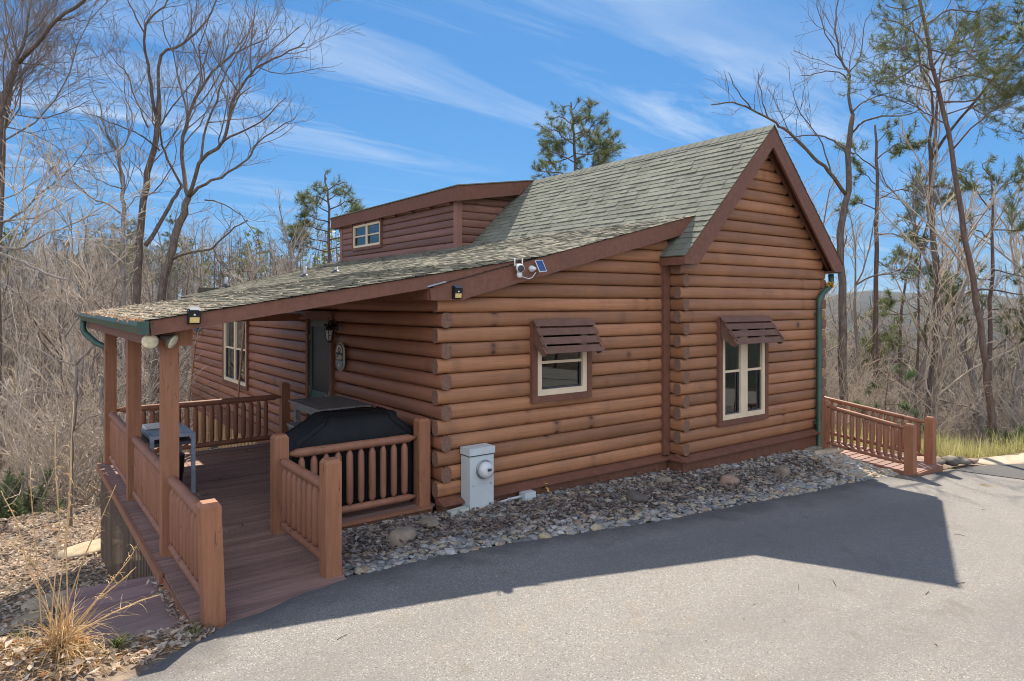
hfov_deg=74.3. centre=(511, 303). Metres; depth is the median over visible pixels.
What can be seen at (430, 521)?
boulder
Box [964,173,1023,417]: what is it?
woodland tree
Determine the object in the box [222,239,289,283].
woodland tree
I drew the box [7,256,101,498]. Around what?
woodland tree
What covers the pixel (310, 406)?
bar table
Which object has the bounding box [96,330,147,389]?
woodland tree
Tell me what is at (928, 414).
bare shrub
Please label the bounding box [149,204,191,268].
woodland pine
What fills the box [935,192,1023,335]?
woodland tree
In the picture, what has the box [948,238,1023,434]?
woodland tree
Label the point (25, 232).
woodland tree
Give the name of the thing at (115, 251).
woodland tree
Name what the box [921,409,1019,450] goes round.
bare shrub
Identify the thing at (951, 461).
heap stone
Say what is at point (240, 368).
long pole
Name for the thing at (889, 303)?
pine tree
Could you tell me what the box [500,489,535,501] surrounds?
junction box
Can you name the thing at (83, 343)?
woodland tree
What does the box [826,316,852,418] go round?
woodland tree
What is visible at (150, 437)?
patio table
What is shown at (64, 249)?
woodland pine
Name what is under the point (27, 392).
woodland tree
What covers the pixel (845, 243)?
woodland tree
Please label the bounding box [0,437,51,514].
bare shrub
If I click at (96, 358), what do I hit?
woodland tree
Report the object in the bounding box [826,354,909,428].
bare shrub
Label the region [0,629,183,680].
dry thatch
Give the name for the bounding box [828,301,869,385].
woodland tree
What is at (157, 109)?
bare tree
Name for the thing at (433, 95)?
sky
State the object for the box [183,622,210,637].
weed tuft
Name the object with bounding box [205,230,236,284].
woodland tree
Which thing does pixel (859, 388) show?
bare shrub
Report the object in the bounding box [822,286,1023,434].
valley woods
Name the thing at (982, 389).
bare shrub
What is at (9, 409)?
bare shrub
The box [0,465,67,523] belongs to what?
green bush
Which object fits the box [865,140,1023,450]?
woodland tree
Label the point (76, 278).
woodland tree
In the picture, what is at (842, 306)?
bare tree
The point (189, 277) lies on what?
woodland tree
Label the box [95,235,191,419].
woodland tree
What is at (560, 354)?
window
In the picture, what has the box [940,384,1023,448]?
bare shrub
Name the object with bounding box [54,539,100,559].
flagstone
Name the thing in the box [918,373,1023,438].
bare shrub
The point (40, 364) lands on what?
woodland tree
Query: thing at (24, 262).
bare tree
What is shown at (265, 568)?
porch deck
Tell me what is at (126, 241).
woodland tree
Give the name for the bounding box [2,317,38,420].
woodland tree
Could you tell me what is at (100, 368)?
woodland tree
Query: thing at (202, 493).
deck leaves
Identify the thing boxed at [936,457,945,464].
heap stone
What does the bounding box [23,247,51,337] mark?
woodland tree
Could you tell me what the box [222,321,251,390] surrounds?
window
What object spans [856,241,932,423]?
woodland pine
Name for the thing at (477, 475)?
electric meter box
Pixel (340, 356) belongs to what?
cabin sign
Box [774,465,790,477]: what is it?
boulder
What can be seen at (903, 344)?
woodland tree
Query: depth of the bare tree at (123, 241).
20.98 m
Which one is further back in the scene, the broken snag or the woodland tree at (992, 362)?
the woodland tree at (992, 362)
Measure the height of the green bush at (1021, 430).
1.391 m
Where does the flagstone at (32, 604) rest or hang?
on the ground at (118, 674)
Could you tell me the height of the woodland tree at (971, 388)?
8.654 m
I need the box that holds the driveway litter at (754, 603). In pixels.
[337,509,982,645]
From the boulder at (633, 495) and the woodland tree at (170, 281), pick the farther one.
the woodland tree at (170, 281)
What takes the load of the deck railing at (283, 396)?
on the porch deck at (265, 568)
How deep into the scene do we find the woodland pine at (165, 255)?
102.84 m
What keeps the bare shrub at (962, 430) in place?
on the ground at (118, 674)
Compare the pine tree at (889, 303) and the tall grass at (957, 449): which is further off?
the pine tree at (889, 303)
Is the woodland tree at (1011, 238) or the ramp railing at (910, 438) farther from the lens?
the woodland tree at (1011, 238)
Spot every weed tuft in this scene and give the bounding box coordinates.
[9,624,37,637]
[104,628,134,652]
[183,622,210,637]
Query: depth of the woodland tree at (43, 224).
87.48 m
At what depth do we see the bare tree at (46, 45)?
20.21 m
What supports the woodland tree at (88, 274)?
on the ground at (118, 674)
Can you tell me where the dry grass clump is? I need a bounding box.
[1,403,158,680]
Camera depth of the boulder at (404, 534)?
7.45 m
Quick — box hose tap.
[542,482,549,492]
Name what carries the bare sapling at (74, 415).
on the ground at (118, 674)
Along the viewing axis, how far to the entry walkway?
12.76 m
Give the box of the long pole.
[237,321,246,406]
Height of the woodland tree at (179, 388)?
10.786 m
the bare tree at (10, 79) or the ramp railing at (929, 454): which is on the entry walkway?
the ramp railing at (929, 454)
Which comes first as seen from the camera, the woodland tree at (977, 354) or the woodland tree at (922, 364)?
the woodland tree at (922, 364)
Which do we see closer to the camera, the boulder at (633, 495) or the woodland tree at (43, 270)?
the boulder at (633, 495)
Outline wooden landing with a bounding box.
[52,576,183,642]
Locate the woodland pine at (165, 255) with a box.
[154,227,180,299]
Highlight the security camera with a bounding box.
[513,258,535,278]
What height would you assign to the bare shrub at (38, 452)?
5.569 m
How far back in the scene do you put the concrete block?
8.60 m
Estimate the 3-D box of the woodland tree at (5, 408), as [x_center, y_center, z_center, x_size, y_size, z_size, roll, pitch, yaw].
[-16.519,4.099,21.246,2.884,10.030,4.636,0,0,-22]
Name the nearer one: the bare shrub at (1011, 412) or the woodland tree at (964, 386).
the bare shrub at (1011, 412)
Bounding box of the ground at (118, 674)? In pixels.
[0,290,1023,680]
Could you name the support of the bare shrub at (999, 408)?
on the ground at (118, 674)
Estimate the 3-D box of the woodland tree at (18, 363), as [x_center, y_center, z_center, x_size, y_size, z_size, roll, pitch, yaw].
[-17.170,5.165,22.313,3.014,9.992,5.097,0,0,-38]
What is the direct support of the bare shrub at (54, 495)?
on the ground at (118, 674)
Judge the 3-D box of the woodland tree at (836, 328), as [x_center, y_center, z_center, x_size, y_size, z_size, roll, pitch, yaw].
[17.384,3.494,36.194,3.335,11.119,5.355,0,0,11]
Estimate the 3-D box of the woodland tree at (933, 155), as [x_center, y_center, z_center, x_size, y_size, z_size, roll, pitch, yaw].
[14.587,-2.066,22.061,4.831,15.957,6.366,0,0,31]
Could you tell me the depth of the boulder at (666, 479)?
10.51 m
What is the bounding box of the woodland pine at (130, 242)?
[119,225,146,300]
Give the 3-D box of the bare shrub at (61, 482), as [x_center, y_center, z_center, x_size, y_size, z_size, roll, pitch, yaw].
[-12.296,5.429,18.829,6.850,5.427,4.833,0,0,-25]
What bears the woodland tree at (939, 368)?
on the ground at (118, 674)
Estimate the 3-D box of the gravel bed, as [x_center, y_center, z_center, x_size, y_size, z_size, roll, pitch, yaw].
[2.203,2.890,10.064,10.412,0.488,1.727,0,0,-34]
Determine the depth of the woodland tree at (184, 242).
78.97 m
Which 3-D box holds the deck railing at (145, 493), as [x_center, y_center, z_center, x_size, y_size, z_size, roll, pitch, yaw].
[-4.327,2.143,8.065,0.102,0.796,2.310,0,0,-37]
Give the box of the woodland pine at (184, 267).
[175,245,194,295]
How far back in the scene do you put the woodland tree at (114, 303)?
62.34 m
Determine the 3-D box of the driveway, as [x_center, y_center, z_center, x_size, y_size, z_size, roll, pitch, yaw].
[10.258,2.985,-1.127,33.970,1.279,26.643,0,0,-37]
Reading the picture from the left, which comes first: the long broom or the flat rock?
the long broom
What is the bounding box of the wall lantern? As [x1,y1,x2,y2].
[324,317,338,341]
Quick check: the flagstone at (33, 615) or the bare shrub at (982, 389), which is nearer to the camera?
the flagstone at (33, 615)
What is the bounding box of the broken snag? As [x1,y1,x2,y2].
[98,374,103,432]
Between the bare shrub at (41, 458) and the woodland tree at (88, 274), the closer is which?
the bare shrub at (41, 458)
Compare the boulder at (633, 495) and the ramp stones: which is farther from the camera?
the ramp stones
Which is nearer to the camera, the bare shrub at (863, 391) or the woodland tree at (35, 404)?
the bare shrub at (863, 391)
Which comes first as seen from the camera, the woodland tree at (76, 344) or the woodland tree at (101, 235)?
the woodland tree at (76, 344)
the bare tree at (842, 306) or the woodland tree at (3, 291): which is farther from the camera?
the woodland tree at (3, 291)
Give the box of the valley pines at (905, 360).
[826,328,1017,411]
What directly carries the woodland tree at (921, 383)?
on the ground at (118, 674)
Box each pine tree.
[278,168,368,262]
[530,96,626,179]
[830,115,970,403]
[875,241,962,417]
[925,152,1023,446]
[988,0,1023,145]
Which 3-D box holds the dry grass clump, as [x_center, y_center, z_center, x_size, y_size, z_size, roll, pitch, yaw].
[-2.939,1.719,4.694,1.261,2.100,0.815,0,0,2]
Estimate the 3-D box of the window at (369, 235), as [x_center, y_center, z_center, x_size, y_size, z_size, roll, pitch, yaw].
[-4.477,-2.129,21.039,0.160,0.890,2.130,0,0,-37]
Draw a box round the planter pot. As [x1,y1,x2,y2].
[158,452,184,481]
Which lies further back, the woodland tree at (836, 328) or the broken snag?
the woodland tree at (836, 328)
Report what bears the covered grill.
on the porch deck at (265, 568)
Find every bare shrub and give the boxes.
[0,301,220,515]
[0,327,224,515]
[0,339,125,514]
[0,357,211,514]
[0,395,98,507]
[0,406,100,511]
[0,432,93,509]
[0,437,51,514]
[0,439,99,513]
[0,454,39,502]
[1,382,35,442]
[2,413,94,491]
[5,431,75,510]
[10,470,82,513]
[825,360,913,422]
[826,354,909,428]
[826,358,884,432]
[826,380,871,430]
[827,342,979,437]
[828,335,994,435]
[829,364,902,418]
[836,380,923,438]
[848,380,939,432]
[870,384,957,447]
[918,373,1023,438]
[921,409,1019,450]
[938,410,1006,451]
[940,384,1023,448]
[945,356,1023,422]
[955,393,1023,450]
[958,362,1023,440]
[977,391,1023,434]
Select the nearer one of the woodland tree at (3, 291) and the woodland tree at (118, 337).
the woodland tree at (118, 337)
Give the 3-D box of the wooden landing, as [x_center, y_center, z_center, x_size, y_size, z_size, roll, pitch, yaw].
[-3.627,2.916,6.116,0.905,0.400,1.830,0,0,-37]
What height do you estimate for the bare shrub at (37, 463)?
3.979 m
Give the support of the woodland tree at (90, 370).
on the ground at (118, 674)
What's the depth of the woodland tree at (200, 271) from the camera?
78.47 m
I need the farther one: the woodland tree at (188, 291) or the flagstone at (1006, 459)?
the woodland tree at (188, 291)
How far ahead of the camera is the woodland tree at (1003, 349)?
27.51 m
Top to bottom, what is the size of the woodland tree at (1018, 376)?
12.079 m
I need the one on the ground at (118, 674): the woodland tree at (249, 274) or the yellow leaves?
the woodland tree at (249, 274)
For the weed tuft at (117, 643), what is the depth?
4.92 m
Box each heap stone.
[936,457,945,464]
[942,456,958,465]
[948,455,970,463]
[967,458,978,463]
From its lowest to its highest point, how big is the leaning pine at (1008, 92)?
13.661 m
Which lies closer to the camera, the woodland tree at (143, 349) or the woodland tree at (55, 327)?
the woodland tree at (55, 327)
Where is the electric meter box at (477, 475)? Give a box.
[460,443,494,511]
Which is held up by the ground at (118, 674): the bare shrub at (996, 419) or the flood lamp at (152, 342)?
the bare shrub at (996, 419)
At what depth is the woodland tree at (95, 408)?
40.72 m
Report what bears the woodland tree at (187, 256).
on the ground at (118, 674)
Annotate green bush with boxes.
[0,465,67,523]
[983,423,1023,449]
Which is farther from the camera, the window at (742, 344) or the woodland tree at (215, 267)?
the woodland tree at (215, 267)
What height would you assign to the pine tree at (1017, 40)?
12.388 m
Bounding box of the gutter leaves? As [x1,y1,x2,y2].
[80,281,359,322]
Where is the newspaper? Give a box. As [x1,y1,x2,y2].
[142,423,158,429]
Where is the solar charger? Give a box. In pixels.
[528,260,546,271]
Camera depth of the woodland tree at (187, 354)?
34.74 m
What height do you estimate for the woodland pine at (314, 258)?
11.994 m
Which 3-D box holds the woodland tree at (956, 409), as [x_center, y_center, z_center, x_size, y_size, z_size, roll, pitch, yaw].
[26.356,3.264,39.404,4.736,15.790,7.604,0,0,30]
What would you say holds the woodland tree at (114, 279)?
on the ground at (118, 674)
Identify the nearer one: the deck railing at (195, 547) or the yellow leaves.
the deck railing at (195, 547)
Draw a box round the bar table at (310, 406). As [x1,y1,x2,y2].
[288,396,370,421]
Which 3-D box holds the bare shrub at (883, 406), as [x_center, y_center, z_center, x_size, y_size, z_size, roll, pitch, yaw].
[11.408,3.575,21.032,2.695,2.513,2.035,0,0,-12]
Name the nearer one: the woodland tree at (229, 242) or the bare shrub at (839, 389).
the bare shrub at (839, 389)
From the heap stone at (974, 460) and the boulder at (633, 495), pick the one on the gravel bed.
the boulder at (633, 495)
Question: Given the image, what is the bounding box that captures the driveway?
[123,470,1023,680]
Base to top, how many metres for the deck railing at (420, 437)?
1.140 m
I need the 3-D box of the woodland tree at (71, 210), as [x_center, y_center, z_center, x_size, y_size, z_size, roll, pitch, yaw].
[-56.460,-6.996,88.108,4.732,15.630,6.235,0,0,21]
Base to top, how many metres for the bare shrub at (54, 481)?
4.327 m
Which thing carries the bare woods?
on the ground at (118, 674)
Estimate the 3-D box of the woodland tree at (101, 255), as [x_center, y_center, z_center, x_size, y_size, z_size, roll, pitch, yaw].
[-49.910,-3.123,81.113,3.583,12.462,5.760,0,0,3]
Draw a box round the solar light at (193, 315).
[187,307,200,323]
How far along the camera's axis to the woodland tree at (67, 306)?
61.42 m
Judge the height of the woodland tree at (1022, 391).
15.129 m
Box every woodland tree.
[0,251,56,429]
[0,287,40,485]
[0,317,45,478]
[1,226,141,504]
[1,269,16,406]
[1,280,98,459]
[1,322,118,495]
[2,186,50,323]
[2,267,98,443]
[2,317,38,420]
[2,334,48,424]
[4,362,66,482]
[7,230,72,377]
[7,237,74,397]
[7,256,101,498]
[9,265,30,358]
[9,351,57,469]
[10,258,67,328]
[12,246,43,301]
[16,405,47,482]
[18,339,43,411]
[18,374,73,437]
[22,207,85,309]
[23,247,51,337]
[24,331,87,453]
[27,207,58,281]
[39,323,118,473]
[41,263,96,377]
[43,258,110,435]
[43,279,79,379]
[47,234,119,373]
[49,260,182,414]
[54,192,101,304]
[65,249,81,301]
[66,214,112,297]
[66,256,192,481]
[68,199,117,308]
[72,296,119,450]
[73,265,147,419]
[78,340,103,436]
[80,235,114,302]
[80,344,120,408]
[81,271,112,308]
[81,370,102,466]
[83,215,115,281]
[84,229,117,305]
[89,230,120,285]
[90,215,137,295]
[95,234,131,273]
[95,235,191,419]
[95,245,190,411]
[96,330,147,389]
[100,277,130,375]
[102,215,135,306]
[105,268,126,303]
[114,223,154,302]
[117,282,152,370]
[127,245,156,299]
[141,271,186,361]
[141,346,192,451]
[143,237,166,298]
[143,346,191,454]
[157,227,210,296]
[168,267,190,351]
[171,249,193,294]
[179,254,200,295]
[179,274,198,350]
[180,208,218,291]
[180,392,191,450]
[187,228,224,294]
[191,254,212,292]
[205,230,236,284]
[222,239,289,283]
[223,242,263,283]
[239,240,271,281]
[249,245,311,278]
[259,187,323,276]
[313,228,338,262]
[793,152,867,395]
[823,277,866,399]
[825,185,927,405]
[825,268,878,420]
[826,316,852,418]
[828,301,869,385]
[848,303,905,416]
[848,327,893,421]
[858,305,942,428]
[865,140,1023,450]
[869,166,1023,421]
[876,0,1023,437]
[882,220,973,426]
[886,324,911,401]
[889,179,1005,444]
[897,316,980,431]
[920,306,1007,424]
[922,227,1010,442]
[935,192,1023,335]
[938,254,1023,438]
[939,369,1007,433]
[943,357,979,428]
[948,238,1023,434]
[952,356,994,441]
[954,338,1010,420]
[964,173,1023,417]
[975,174,1023,431]
[977,213,1023,423]
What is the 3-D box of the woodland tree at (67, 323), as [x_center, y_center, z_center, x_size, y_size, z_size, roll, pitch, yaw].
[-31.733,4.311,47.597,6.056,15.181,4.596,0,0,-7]
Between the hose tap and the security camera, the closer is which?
the security camera
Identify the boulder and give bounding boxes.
[387,526,415,547]
[417,516,439,527]
[626,490,648,503]
[655,476,671,484]
[720,474,739,486]
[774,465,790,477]
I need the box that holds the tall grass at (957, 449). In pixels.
[834,417,1023,457]
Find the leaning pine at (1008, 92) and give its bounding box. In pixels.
[837,0,1023,446]
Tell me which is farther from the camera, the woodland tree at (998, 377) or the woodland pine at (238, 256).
the woodland pine at (238, 256)
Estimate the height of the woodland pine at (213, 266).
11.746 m
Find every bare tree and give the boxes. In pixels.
[0,0,130,200]
[0,0,149,415]
[0,104,176,341]
[6,36,173,420]
[62,0,240,304]
[125,0,364,453]
[703,0,926,437]
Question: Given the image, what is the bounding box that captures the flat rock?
[814,447,843,455]
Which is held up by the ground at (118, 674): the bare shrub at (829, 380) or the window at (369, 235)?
the bare shrub at (829, 380)
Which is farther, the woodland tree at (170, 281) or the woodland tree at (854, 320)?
the woodland tree at (170, 281)
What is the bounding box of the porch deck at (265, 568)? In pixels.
[97,443,434,631]
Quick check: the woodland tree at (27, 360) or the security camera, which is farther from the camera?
the woodland tree at (27, 360)
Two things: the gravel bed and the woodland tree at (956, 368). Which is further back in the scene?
the woodland tree at (956, 368)
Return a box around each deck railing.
[108,411,125,483]
[117,382,289,452]
[132,436,158,534]
[167,476,225,630]
[270,433,341,578]
[289,417,429,513]
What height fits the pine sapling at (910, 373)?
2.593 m
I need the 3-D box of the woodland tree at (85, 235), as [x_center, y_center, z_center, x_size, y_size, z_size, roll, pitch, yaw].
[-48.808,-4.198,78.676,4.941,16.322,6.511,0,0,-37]
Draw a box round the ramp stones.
[807,452,896,477]
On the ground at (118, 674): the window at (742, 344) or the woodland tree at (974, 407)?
the woodland tree at (974, 407)
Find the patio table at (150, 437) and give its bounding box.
[141,423,195,492]
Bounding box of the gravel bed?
[342,451,849,576]
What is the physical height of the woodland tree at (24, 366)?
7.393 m
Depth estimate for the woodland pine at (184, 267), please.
101.04 m
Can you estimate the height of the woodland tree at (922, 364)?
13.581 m
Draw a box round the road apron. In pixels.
[955,463,1023,479]
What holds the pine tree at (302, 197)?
on the ground at (118, 674)
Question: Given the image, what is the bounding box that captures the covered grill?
[285,406,413,505]
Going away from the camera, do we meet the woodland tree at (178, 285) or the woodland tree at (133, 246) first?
the woodland tree at (178, 285)
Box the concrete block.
[446,506,468,518]
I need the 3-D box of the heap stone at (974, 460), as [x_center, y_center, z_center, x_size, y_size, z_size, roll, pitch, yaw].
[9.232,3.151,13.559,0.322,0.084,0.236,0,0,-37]
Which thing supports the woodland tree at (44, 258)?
on the ground at (118, 674)
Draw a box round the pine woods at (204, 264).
[0,217,339,299]
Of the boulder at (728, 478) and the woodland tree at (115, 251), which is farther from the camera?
the woodland tree at (115, 251)
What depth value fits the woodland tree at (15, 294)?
68.09 m
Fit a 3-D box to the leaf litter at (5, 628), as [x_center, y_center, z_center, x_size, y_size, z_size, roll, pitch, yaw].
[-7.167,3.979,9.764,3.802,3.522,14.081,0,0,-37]
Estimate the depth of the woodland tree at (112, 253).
90.94 m
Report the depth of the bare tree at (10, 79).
18.64 m
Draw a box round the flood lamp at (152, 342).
[141,334,177,348]
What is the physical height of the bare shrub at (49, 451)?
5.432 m
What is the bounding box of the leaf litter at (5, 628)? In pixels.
[0,504,216,680]
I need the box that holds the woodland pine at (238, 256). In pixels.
[231,231,248,277]
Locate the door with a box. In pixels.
[309,319,328,397]
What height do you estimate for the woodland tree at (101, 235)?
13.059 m
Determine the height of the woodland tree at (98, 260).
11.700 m
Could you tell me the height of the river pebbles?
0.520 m
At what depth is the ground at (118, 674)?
11.43 m
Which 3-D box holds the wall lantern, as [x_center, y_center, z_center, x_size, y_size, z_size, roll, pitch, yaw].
[-3.008,0.432,11.229,0.248,0.428,0.288,0,0,-10]
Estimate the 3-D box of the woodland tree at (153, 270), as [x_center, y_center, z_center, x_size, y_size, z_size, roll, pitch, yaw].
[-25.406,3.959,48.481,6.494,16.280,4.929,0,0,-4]
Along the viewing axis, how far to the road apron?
12.79 m
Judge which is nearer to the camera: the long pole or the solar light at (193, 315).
the solar light at (193, 315)
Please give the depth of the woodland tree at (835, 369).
41.61 m
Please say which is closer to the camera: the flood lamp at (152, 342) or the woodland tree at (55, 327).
the flood lamp at (152, 342)
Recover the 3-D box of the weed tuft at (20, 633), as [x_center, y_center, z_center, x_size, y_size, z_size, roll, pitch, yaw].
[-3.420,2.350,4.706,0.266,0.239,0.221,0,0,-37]
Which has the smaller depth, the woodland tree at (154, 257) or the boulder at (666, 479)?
the boulder at (666, 479)
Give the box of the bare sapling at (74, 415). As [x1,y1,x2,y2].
[0,284,118,526]
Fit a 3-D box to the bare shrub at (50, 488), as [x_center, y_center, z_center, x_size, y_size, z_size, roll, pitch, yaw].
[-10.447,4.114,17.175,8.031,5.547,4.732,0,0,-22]
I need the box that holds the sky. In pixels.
[0,0,1023,298]
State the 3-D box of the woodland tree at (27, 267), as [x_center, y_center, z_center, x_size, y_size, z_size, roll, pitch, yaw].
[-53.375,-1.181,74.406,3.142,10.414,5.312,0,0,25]
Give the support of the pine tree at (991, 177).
on the ground at (118, 674)
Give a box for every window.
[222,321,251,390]
[352,218,383,250]
[528,318,605,403]
[714,316,785,426]
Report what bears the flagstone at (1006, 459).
on the ground at (118, 674)
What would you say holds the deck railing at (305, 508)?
on the porch deck at (265, 568)
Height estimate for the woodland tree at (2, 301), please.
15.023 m
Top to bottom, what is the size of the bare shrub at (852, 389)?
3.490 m
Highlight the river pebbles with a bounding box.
[342,446,898,575]
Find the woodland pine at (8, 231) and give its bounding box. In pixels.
[2,227,16,285]
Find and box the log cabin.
[79,124,843,556]
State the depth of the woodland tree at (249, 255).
72.41 m
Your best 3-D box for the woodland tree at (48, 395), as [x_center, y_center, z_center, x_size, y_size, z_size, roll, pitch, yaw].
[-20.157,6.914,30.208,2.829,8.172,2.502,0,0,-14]
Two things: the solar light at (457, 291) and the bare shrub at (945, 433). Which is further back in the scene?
the bare shrub at (945, 433)
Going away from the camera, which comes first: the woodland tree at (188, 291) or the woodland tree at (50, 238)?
the woodland tree at (188, 291)
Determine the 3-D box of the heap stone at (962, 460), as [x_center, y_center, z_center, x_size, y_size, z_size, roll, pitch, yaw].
[8.909,3.134,13.529,0.319,0.112,0.474,0,0,-37]
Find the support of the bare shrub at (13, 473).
on the ground at (118, 674)
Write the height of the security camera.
0.281 m
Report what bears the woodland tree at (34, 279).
on the ground at (118, 674)
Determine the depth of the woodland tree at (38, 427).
34.80 m
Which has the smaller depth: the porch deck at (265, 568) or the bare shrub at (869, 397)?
the porch deck at (265, 568)
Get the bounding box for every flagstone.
[10,609,48,624]
[21,587,83,612]
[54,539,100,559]
[977,455,1023,464]
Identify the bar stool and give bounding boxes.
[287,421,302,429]
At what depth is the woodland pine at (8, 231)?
110.30 m
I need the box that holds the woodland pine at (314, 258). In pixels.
[303,237,319,267]
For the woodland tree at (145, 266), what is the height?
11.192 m
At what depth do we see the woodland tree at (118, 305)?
24.58 m
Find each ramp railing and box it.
[821,399,916,475]
[822,396,935,464]
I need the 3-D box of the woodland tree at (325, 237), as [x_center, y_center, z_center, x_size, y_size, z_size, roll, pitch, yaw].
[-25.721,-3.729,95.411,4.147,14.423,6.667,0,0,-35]
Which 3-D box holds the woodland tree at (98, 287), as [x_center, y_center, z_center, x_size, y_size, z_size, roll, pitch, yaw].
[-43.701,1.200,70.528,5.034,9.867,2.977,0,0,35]
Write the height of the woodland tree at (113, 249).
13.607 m
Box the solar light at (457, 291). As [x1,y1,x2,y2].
[452,285,462,298]
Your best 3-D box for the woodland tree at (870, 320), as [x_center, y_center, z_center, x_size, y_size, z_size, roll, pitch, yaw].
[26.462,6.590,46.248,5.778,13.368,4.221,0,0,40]
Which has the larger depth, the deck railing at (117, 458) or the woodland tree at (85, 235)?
the woodland tree at (85, 235)
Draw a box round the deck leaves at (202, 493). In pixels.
[184,450,269,533]
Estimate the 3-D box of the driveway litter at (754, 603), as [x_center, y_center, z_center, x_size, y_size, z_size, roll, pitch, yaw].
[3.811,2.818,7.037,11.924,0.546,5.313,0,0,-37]
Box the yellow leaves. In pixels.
[825,282,835,287]
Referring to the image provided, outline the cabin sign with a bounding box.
[336,342,344,370]
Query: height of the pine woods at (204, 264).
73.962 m
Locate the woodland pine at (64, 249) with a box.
[57,228,76,273]
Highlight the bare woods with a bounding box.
[0,207,1011,444]
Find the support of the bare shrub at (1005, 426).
on the ground at (118, 674)
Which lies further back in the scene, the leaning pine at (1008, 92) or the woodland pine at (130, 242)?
the woodland pine at (130, 242)
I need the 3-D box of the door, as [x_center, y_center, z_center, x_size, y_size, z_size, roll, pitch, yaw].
[-3.424,1.449,12.024,0.092,2.315,1.060,0,0,-37]
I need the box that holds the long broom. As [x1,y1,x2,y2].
[188,328,200,400]
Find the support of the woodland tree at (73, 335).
on the ground at (118, 674)
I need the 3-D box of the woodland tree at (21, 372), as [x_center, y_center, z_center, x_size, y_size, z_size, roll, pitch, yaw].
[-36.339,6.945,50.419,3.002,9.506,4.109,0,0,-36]
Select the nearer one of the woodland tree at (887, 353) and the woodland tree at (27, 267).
the woodland tree at (887, 353)
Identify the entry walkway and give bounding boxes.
[830,440,942,475]
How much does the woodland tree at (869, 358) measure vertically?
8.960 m
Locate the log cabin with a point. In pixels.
(667, 308)
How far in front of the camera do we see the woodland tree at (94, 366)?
42.26 m
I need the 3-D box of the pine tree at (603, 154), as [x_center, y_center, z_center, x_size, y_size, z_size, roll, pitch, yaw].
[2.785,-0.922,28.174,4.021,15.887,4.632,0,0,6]
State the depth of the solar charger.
9.36 m
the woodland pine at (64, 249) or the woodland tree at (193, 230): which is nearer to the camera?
the woodland tree at (193, 230)
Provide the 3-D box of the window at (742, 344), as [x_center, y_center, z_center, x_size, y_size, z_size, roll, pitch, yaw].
[4.213,1.176,12.021,1.475,1.900,0.543,0,0,-37]
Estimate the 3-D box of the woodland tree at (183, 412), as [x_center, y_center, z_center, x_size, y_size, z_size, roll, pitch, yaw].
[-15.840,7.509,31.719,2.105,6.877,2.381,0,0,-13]
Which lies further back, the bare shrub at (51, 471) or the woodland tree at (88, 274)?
the woodland tree at (88, 274)
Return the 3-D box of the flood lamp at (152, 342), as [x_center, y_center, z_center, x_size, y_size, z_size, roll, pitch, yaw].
[-3.574,0.373,6.878,0.301,0.182,0.226,0,0,-6]
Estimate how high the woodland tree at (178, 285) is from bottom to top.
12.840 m
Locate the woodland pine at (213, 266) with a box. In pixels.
[204,236,227,280]
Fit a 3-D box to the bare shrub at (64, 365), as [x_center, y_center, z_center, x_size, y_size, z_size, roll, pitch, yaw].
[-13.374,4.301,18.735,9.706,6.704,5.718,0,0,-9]
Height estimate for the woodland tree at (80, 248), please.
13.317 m
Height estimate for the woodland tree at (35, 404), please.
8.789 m
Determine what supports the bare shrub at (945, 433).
on the ground at (118, 674)
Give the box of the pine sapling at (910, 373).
[849,362,923,433]
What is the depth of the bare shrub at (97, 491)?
17.05 m
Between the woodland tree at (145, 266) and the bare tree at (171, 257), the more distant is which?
the woodland tree at (145, 266)
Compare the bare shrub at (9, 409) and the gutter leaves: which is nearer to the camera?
the gutter leaves
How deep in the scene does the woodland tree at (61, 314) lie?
61.03 m
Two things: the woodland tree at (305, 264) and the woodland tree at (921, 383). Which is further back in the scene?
the woodland tree at (305, 264)
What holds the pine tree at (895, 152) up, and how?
on the ground at (118, 674)

